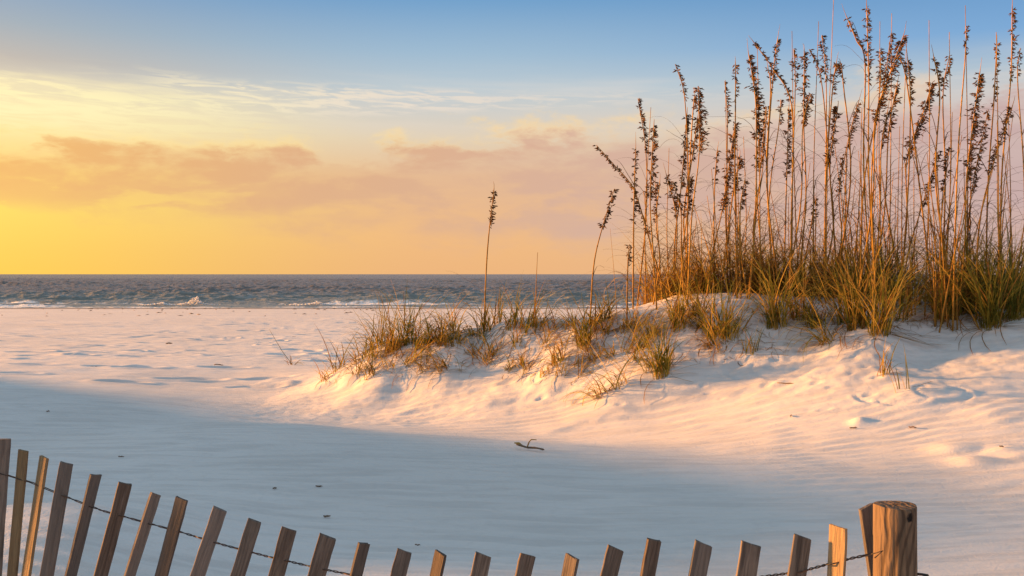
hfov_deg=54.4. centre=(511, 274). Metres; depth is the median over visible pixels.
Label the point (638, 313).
grass tuft
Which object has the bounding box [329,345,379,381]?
grass tuft
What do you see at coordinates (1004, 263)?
grass tuft
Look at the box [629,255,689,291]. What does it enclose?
grass tuft
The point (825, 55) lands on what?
sea oat
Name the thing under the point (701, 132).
sea oat
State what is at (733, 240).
grass tuft
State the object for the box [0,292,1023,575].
sand ground
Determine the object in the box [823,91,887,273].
sea oat
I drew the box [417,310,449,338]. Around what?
grass tuft
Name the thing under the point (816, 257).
grass tuft
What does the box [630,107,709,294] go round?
sea oat
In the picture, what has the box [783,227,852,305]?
bare stem
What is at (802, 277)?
grass tuft
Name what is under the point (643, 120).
sea oat
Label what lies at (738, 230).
bare stem
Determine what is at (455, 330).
grass tuft
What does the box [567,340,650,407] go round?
grass tuft
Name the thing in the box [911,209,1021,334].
grass tuft
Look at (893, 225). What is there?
bare stem
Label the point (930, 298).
grass tuft
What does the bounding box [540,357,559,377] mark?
grass tuft
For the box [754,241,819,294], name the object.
grass tuft
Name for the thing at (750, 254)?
grass tuft
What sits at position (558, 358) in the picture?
grass tuft
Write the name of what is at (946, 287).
grass tuft
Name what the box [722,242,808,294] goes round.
grass tuft
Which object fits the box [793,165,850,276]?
bare stem
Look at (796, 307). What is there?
grass tuft
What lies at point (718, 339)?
grass tuft
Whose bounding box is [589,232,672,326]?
sea oat
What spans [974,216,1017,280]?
bare stem
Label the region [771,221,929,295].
grass tuft
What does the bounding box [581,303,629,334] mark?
grass tuft
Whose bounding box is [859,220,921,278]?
bare stem
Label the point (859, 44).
sea oat
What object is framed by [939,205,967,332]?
bare stem
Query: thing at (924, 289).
grass tuft
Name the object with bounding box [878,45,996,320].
sea oat
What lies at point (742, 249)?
grass tuft
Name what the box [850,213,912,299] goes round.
grass tuft
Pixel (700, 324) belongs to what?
grass tuft
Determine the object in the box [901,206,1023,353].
grass tuft
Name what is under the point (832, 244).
grass tuft
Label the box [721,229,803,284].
grass tuft
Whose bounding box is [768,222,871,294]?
grass tuft
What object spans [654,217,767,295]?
grass tuft
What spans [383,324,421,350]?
grass tuft
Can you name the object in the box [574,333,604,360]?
grass tuft
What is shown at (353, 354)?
grass tuft
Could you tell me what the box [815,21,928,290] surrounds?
sea oat
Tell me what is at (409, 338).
grass tuft
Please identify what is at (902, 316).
grass tuft
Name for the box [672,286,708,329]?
grass tuft
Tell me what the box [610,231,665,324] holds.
bare stem
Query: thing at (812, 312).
grass tuft
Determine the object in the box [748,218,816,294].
grass tuft
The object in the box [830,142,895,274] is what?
bare stem
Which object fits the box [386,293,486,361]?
grass tuft
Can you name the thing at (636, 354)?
grass tuft
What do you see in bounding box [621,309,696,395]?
grass tuft
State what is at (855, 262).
bare stem
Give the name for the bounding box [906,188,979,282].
bare stem
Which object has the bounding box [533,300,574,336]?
grass tuft
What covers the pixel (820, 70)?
sea oat
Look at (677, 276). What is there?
grass tuft
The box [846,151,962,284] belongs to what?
sea oat
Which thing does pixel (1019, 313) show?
grass tuft
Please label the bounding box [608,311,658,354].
grass tuft
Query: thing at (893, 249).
bare stem
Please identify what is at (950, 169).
bare stem
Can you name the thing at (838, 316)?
grass tuft
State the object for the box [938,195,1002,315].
bare stem
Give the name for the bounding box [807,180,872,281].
bare stem
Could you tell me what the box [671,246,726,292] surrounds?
grass tuft
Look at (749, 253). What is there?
grass tuft
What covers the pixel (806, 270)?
grass tuft
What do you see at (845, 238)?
bare stem
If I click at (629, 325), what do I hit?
grass tuft
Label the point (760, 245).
bare stem
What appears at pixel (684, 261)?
bare stem
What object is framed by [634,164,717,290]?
sea oat
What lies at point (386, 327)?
grass tuft
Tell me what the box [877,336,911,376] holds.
grass tuft
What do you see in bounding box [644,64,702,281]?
sea oat
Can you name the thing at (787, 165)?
sea oat
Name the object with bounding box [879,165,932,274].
bare stem
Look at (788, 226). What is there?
bare stem
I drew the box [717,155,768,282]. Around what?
sea oat
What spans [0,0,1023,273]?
sky
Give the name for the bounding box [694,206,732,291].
bare stem
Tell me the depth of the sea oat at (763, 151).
9.18 m
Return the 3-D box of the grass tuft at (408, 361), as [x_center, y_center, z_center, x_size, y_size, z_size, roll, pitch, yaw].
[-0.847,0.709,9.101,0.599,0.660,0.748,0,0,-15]
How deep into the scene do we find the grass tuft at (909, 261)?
9.31 m
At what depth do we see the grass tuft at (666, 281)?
9.17 m
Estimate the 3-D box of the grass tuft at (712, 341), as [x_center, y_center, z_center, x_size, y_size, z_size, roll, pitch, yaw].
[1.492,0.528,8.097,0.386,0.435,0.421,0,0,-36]
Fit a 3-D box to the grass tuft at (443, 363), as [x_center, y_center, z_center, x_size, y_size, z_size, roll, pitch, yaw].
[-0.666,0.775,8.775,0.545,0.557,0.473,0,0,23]
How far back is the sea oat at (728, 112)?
9.20 m
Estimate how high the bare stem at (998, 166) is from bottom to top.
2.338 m
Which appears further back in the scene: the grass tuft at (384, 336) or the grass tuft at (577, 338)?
the grass tuft at (384, 336)
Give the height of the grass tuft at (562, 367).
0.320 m
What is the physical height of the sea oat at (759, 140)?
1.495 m
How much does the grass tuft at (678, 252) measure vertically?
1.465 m
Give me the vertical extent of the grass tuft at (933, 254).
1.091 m
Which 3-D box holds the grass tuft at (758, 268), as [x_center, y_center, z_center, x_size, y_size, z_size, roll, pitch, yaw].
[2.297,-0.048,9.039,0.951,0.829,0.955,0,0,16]
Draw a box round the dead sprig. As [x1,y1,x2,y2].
[514,439,544,449]
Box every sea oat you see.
[458,181,497,322]
[589,189,619,323]
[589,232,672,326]
[593,145,666,299]
[610,98,691,305]
[615,125,675,308]
[629,146,658,308]
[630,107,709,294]
[630,181,687,304]
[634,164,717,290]
[635,176,730,296]
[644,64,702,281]
[653,89,733,294]
[660,182,737,299]
[662,86,734,299]
[663,121,764,295]
[666,111,719,293]
[674,142,734,272]
[688,58,774,297]
[695,82,781,283]
[715,99,799,293]
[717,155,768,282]
[718,27,812,272]
[721,173,775,297]
[722,42,800,299]
[722,133,812,289]
[737,58,818,292]
[738,106,788,279]
[743,99,823,276]
[750,48,842,300]
[751,39,823,252]
[752,93,856,297]
[775,49,861,302]
[776,44,838,296]
[777,56,861,300]
[797,59,866,299]
[798,192,822,282]
[802,101,881,300]
[809,35,860,275]
[809,150,888,281]
[813,47,938,317]
[815,0,917,292]
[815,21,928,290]
[821,33,896,313]
[822,6,910,288]
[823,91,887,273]
[830,73,936,280]
[845,98,902,310]
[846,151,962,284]
[875,48,965,314]
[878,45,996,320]
[889,80,942,300]
[893,50,972,307]
[904,26,1010,330]
[914,146,996,323]
[915,97,1014,319]
[936,109,1012,254]
[941,55,993,273]
[958,59,1001,315]
[971,42,1021,288]
[982,0,1023,308]
[998,48,1023,239]
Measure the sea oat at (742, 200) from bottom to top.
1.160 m
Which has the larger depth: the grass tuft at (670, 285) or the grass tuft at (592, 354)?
the grass tuft at (670, 285)
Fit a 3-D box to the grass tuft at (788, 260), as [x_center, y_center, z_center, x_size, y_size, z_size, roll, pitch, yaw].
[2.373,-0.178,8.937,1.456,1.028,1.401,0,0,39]
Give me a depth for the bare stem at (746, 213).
9.14 m
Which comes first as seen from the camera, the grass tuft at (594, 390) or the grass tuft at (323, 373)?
the grass tuft at (594, 390)
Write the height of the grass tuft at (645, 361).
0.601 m
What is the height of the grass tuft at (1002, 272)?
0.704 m
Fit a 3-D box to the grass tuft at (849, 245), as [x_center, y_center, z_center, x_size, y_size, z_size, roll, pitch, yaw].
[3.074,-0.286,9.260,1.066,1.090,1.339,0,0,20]
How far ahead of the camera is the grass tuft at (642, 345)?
8.21 m
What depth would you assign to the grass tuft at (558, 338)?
8.59 m
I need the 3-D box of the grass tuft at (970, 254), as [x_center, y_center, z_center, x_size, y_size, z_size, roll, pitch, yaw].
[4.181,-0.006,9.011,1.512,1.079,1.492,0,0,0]
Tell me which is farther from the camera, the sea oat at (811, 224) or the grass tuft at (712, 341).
the sea oat at (811, 224)
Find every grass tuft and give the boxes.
[270,331,303,365]
[311,361,331,380]
[315,328,359,387]
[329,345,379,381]
[331,333,390,377]
[331,343,395,379]
[335,313,384,362]
[338,334,363,371]
[342,293,413,355]
[348,329,380,357]
[357,278,459,362]
[364,320,402,348]
[366,324,417,355]
[367,301,424,356]
[371,333,393,354]
[373,349,403,372]
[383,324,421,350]
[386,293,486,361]
[389,342,407,357]
[392,318,441,383]
[395,353,439,390]
[396,299,441,359]
[403,304,478,351]
[403,340,464,385]
[406,328,455,357]
[408,323,437,349]
[415,308,468,348]
[416,301,478,355]
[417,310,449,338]
[425,297,473,332]
[430,307,472,352]
[445,294,506,361]
[451,324,474,344]
[455,322,512,378]
[455,329,512,363]
[457,318,488,345]
[458,332,494,358]
[469,278,527,336]
[480,333,509,354]
[486,269,534,339]
[494,280,560,349]
[497,343,542,376]
[500,355,521,379]
[503,323,529,347]
[504,348,533,367]
[508,310,568,363]
[521,288,564,347]
[527,329,586,373]
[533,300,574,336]
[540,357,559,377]
[541,280,616,368]
[541,300,579,334]
[543,329,569,349]
[543,346,580,381]
[552,301,609,342]
[560,361,623,405]
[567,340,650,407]
[568,330,606,372]
[572,342,606,360]
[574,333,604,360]
[574,337,601,367]
[575,297,611,343]
[576,278,629,330]
[577,317,631,331]
[577,349,595,377]
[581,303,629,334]
[583,222,711,309]
[585,304,628,339]
[592,341,623,360]
[598,315,658,363]
[603,237,670,305]
[604,315,630,334]
[607,323,669,359]
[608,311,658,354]
[614,305,656,334]
[615,239,720,295]
[615,307,665,345]
[616,195,753,308]
[616,245,693,304]
[616,313,676,383]
[619,292,693,335]
[620,287,664,341]
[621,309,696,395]
[628,256,702,300]
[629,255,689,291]
[631,192,756,290]
[636,233,753,296]
[636,257,716,332]
[638,261,681,302]
[640,316,677,338]
[642,243,720,297]
[643,255,703,300]
[644,167,798,291]
[645,274,732,317]
[647,234,727,297]
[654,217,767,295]
[656,167,834,298]
[659,229,743,292]
[661,240,729,294]
[662,286,700,318]
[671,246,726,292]
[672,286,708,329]
[673,224,739,297]
[673,302,724,334]
[674,259,767,356]
[676,319,728,351]
[691,266,768,363]
[692,306,754,360]
[693,225,794,292]
[698,215,780,291]
[702,221,809,286]
[703,197,876,296]
[704,258,777,291]
[705,214,821,297]
[711,228,797,290]
[714,232,791,293]
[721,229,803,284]
[722,208,835,292]
[722,227,817,292]
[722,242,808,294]
[726,238,792,292]
[727,244,827,332]
[727,299,774,332]
[736,313,768,357]
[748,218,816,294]
[751,186,881,291]
[751,226,871,295]
[751,250,836,327]
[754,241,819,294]
[754,242,810,293]
[763,190,928,289]
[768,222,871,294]
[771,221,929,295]
[771,291,855,353]
[772,219,897,300]
[776,238,848,296]
[779,228,853,285]
[781,169,935,299]
[781,213,908,295]
[781,218,837,281]
[782,266,843,338]
[786,194,900,295]
[787,256,867,331]
[787,280,819,326]
[795,235,898,295]
[799,237,857,295]
[805,260,858,297]
[807,216,924,292]
[810,230,938,348]
[813,213,965,365]
[822,209,951,289]
[827,239,866,293]
[829,247,926,310]
[830,213,923,292]
[832,210,974,318]
[844,214,946,299]
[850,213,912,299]
[873,232,1023,319]
[875,189,1019,303]
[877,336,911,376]
[878,204,951,304]
[882,344,928,391]
[883,228,963,296]
[886,240,993,324]
[890,251,965,318]
[891,228,1011,314]
[891,235,964,303]
[894,283,948,322]
[895,247,956,306]
[895,263,1005,319]
[898,200,1019,291]
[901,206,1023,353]
[907,200,1018,272]
[909,257,1008,314]
[910,240,1021,331]
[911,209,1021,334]
[916,228,1021,288]
[919,193,1022,300]
[919,252,1004,317]
[923,210,1023,311]
[924,213,1022,290]
[946,200,1023,344]
[951,228,1023,291]
[951,248,1023,304]
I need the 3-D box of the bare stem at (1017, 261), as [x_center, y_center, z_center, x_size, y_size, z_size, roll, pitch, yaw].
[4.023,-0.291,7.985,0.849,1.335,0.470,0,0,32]
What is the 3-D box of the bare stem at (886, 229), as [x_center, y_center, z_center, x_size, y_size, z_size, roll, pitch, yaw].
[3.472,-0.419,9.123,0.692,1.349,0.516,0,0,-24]
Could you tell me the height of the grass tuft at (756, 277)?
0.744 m
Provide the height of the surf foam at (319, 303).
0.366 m
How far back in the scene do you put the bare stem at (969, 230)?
8.42 m
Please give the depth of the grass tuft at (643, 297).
9.34 m
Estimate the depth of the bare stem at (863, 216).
9.39 m
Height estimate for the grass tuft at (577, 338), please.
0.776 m
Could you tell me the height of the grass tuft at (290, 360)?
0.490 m
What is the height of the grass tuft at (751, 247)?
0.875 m
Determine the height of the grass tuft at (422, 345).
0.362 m
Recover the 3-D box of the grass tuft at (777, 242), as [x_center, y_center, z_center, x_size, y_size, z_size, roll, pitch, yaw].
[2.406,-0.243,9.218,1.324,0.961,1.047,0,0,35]
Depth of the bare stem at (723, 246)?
8.68 m
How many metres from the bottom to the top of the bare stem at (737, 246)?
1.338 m
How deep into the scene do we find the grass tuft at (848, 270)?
8.89 m
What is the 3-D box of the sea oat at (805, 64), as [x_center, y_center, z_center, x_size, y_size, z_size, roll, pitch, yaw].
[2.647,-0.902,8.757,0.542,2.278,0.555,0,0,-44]
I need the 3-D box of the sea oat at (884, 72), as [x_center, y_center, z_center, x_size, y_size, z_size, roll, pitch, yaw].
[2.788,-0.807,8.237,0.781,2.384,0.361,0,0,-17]
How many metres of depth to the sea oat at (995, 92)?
8.47 m
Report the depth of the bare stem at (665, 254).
8.95 m
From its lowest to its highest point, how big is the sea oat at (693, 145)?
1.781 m
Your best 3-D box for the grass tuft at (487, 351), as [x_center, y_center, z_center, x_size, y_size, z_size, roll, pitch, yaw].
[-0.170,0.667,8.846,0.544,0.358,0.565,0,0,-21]
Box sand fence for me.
[0,438,928,575]
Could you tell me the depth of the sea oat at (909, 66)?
8.29 m
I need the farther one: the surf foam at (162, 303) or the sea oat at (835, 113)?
the surf foam at (162, 303)
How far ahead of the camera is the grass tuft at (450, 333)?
9.07 m
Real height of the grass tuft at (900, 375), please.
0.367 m
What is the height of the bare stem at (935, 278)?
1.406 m
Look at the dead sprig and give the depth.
6.13 m
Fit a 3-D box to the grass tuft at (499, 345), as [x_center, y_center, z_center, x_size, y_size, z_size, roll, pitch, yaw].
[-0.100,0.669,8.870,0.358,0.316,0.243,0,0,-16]
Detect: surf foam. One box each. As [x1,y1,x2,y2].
[138,302,173,305]
[172,296,217,304]
[285,301,347,305]
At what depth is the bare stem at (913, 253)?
8.32 m
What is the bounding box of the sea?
[0,276,934,307]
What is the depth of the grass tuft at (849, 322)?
7.91 m
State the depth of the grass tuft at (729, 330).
8.09 m
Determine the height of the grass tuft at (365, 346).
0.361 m
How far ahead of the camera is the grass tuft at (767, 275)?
8.84 m
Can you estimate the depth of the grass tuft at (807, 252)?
9.31 m
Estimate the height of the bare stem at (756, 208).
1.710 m
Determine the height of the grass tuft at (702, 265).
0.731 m
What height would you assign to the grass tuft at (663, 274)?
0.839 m
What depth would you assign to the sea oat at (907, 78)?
8.43 m
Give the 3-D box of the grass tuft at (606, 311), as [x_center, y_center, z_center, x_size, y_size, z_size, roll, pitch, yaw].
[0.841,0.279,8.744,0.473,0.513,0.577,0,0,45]
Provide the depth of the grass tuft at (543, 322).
8.89 m
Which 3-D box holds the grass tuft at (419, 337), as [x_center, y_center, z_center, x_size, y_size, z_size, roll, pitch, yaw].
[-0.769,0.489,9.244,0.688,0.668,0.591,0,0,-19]
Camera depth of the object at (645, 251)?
9.13 m
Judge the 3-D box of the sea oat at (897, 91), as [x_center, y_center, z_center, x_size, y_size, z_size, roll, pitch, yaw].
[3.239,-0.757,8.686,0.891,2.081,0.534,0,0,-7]
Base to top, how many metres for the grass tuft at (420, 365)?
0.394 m
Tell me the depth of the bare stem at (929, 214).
8.54 m
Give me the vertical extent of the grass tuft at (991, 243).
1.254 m
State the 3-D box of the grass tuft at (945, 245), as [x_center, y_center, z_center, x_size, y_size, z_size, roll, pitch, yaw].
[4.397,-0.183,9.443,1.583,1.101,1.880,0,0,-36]
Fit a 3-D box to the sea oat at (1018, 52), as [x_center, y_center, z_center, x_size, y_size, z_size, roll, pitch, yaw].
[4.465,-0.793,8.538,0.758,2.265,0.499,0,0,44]
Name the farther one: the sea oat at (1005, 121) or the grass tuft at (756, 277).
the grass tuft at (756, 277)
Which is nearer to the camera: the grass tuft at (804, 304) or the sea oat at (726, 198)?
the grass tuft at (804, 304)
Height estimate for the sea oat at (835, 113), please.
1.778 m
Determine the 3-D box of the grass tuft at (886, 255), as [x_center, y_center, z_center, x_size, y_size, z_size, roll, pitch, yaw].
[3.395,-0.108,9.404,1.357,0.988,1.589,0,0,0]
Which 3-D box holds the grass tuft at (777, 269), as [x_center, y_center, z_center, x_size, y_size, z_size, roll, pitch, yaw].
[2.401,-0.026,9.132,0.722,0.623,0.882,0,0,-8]
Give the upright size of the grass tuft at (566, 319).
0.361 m
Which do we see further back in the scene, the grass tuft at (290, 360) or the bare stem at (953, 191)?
the grass tuft at (290, 360)
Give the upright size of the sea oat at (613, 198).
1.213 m
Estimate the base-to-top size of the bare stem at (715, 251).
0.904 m
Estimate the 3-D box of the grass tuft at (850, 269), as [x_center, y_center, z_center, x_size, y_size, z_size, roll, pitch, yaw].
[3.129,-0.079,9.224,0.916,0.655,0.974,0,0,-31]
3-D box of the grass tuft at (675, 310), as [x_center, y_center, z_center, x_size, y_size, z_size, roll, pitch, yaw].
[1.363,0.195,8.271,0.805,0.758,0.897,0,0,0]
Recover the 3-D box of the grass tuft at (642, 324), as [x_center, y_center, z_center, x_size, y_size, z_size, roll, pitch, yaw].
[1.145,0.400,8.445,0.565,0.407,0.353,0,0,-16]
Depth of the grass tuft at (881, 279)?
8.64 m
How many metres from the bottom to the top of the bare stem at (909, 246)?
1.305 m
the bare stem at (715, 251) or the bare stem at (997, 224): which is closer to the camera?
the bare stem at (997, 224)
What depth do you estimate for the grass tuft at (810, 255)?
9.04 m
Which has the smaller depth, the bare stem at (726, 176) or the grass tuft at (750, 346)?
the grass tuft at (750, 346)
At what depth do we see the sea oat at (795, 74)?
8.66 m
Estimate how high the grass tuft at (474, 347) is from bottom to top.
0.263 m
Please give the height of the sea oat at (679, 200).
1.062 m
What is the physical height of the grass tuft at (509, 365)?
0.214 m
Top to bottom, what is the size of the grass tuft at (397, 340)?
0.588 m
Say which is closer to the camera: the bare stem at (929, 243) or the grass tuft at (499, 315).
the bare stem at (929, 243)
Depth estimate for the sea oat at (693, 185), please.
9.04 m
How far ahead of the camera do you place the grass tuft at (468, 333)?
9.15 m
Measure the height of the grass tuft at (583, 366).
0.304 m
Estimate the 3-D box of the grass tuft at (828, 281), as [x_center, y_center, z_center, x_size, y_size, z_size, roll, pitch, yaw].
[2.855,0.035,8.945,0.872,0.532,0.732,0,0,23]
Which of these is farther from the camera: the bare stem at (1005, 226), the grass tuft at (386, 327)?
the grass tuft at (386, 327)
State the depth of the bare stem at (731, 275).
8.67 m
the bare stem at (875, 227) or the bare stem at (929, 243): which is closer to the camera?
the bare stem at (929, 243)
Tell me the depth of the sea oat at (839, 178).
9.03 m
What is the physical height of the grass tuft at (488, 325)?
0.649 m
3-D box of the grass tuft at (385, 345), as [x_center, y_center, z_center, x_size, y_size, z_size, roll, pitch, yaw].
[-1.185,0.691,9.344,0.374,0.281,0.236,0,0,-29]
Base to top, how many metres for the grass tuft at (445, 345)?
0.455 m
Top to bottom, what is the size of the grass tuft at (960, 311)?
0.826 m
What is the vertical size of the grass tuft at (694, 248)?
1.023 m
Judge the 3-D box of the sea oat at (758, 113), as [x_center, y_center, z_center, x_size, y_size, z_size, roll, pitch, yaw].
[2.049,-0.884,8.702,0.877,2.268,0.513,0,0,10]
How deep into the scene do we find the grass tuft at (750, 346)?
7.91 m
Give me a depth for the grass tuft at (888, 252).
9.33 m
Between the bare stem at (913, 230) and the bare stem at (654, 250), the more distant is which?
the bare stem at (654, 250)
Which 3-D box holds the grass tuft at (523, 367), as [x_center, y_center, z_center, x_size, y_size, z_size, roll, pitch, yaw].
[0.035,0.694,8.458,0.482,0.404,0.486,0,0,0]
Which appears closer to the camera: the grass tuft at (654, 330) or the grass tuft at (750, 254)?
the grass tuft at (654, 330)
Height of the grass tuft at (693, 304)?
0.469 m
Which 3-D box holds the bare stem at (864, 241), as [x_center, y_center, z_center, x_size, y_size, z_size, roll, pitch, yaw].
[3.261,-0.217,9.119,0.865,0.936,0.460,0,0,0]
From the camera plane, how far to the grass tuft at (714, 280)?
8.91 m
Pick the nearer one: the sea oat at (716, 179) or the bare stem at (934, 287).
the bare stem at (934, 287)
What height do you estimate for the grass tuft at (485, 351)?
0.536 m
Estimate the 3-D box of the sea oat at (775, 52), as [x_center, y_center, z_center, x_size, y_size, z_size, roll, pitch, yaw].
[2.430,-1.061,9.266,0.911,2.573,0.466,0,0,30]
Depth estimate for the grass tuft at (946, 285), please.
8.39 m
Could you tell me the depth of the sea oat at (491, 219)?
9.16 m
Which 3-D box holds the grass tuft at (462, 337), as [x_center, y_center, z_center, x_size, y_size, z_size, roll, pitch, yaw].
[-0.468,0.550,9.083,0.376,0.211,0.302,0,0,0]
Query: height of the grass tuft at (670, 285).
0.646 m
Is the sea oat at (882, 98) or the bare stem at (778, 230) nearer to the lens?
the sea oat at (882, 98)
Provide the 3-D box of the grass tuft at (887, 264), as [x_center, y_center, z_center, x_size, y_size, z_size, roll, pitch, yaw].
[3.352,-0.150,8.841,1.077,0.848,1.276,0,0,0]
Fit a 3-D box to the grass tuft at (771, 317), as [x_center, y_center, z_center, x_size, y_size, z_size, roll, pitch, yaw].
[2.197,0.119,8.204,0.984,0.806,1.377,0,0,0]
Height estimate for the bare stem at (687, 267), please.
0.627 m
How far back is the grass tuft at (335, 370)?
9.48 m
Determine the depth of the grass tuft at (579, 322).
8.60 m
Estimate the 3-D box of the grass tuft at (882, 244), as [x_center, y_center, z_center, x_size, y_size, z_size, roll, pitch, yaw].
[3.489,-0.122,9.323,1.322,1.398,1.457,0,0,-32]
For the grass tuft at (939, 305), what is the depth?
8.11 m
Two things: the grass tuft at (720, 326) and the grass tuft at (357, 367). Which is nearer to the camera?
the grass tuft at (720, 326)
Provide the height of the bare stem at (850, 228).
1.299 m
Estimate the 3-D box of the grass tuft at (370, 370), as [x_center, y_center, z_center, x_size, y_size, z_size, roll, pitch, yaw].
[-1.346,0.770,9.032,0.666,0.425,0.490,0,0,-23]
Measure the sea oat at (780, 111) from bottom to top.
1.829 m
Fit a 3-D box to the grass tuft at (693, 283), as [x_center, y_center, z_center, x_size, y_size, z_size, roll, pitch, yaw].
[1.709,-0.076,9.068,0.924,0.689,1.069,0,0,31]
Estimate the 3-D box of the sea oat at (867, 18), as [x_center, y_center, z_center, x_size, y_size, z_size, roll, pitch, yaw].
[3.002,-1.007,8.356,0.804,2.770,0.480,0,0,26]
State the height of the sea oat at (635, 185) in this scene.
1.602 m
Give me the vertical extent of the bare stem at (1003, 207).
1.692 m
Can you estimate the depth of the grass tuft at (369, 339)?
9.61 m
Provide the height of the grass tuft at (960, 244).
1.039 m
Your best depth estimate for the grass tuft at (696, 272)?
9.01 m
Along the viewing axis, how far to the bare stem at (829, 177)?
8.68 m
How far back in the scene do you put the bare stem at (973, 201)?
8.58 m
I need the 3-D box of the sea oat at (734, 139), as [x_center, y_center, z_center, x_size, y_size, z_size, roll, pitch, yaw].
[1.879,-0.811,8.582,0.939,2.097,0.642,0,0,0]
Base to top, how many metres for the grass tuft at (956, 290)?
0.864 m
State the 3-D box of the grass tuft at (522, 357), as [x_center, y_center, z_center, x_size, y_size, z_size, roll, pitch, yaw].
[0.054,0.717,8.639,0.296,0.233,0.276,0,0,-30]
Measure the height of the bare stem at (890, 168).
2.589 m
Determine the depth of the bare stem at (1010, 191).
8.38 m
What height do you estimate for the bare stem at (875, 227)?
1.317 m
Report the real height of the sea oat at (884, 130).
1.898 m
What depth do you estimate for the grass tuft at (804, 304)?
8.29 m
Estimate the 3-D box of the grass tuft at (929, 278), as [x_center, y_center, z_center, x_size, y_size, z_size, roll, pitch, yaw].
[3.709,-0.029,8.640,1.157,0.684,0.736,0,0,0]
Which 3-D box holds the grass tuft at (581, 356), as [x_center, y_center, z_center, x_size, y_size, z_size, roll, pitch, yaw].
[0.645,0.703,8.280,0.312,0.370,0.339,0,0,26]
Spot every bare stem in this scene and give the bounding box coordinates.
[534,252,537,332]
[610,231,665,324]
[621,183,716,299]
[628,192,693,297]
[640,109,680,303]
[643,220,734,288]
[644,232,721,291]
[656,159,694,294]
[689,199,777,292]
[691,169,763,293]
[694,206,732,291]
[696,204,778,295]
[697,197,754,286]
[701,80,762,284]
[703,153,771,298]
[710,204,781,295]
[716,137,786,284]
[717,111,782,294]
[725,48,809,299]
[745,46,836,292]
[746,197,807,279]
[766,192,816,274]
[783,210,863,302]
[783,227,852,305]
[788,21,863,299]
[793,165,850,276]
[799,159,884,303]
[805,233,887,289]
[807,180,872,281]
[820,112,900,281]
[825,0,861,303]
[827,159,895,295]
[830,127,923,290]
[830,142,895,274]
[830,154,902,271]
[835,48,918,266]
[856,190,937,314]
[857,13,925,285]
[857,197,936,289]
[858,151,900,276]
[858,203,902,276]
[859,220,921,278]
[862,123,907,284]
[862,158,930,275]
[862,170,937,296]
[864,43,949,301]
[864,163,939,315]
[865,181,908,281]
[870,172,934,268]
[877,49,953,315]
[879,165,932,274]
[882,126,945,279]
[884,133,977,274]
[886,165,970,260]
[894,184,984,309]
[895,187,981,311]
[899,153,975,327]
[899,205,979,326]
[900,193,939,307]
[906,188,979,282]
[909,32,1003,282]
[912,155,970,324]
[916,170,1007,307]
[917,112,992,274]
[922,136,989,300]
[925,117,1018,260]
[934,176,1010,268]
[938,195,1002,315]
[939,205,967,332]
[948,191,1022,328]
[960,120,1021,313]
[961,118,1023,301]
[964,232,1023,316]
[965,5,1017,265]
[971,155,1023,285]
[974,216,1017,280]
[981,195,1023,319]
[982,32,1022,315]
[990,159,1022,286]
[1006,112,1023,272]
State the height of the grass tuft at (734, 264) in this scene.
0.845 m
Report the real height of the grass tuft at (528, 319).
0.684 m
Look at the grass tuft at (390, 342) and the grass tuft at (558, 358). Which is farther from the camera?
the grass tuft at (390, 342)

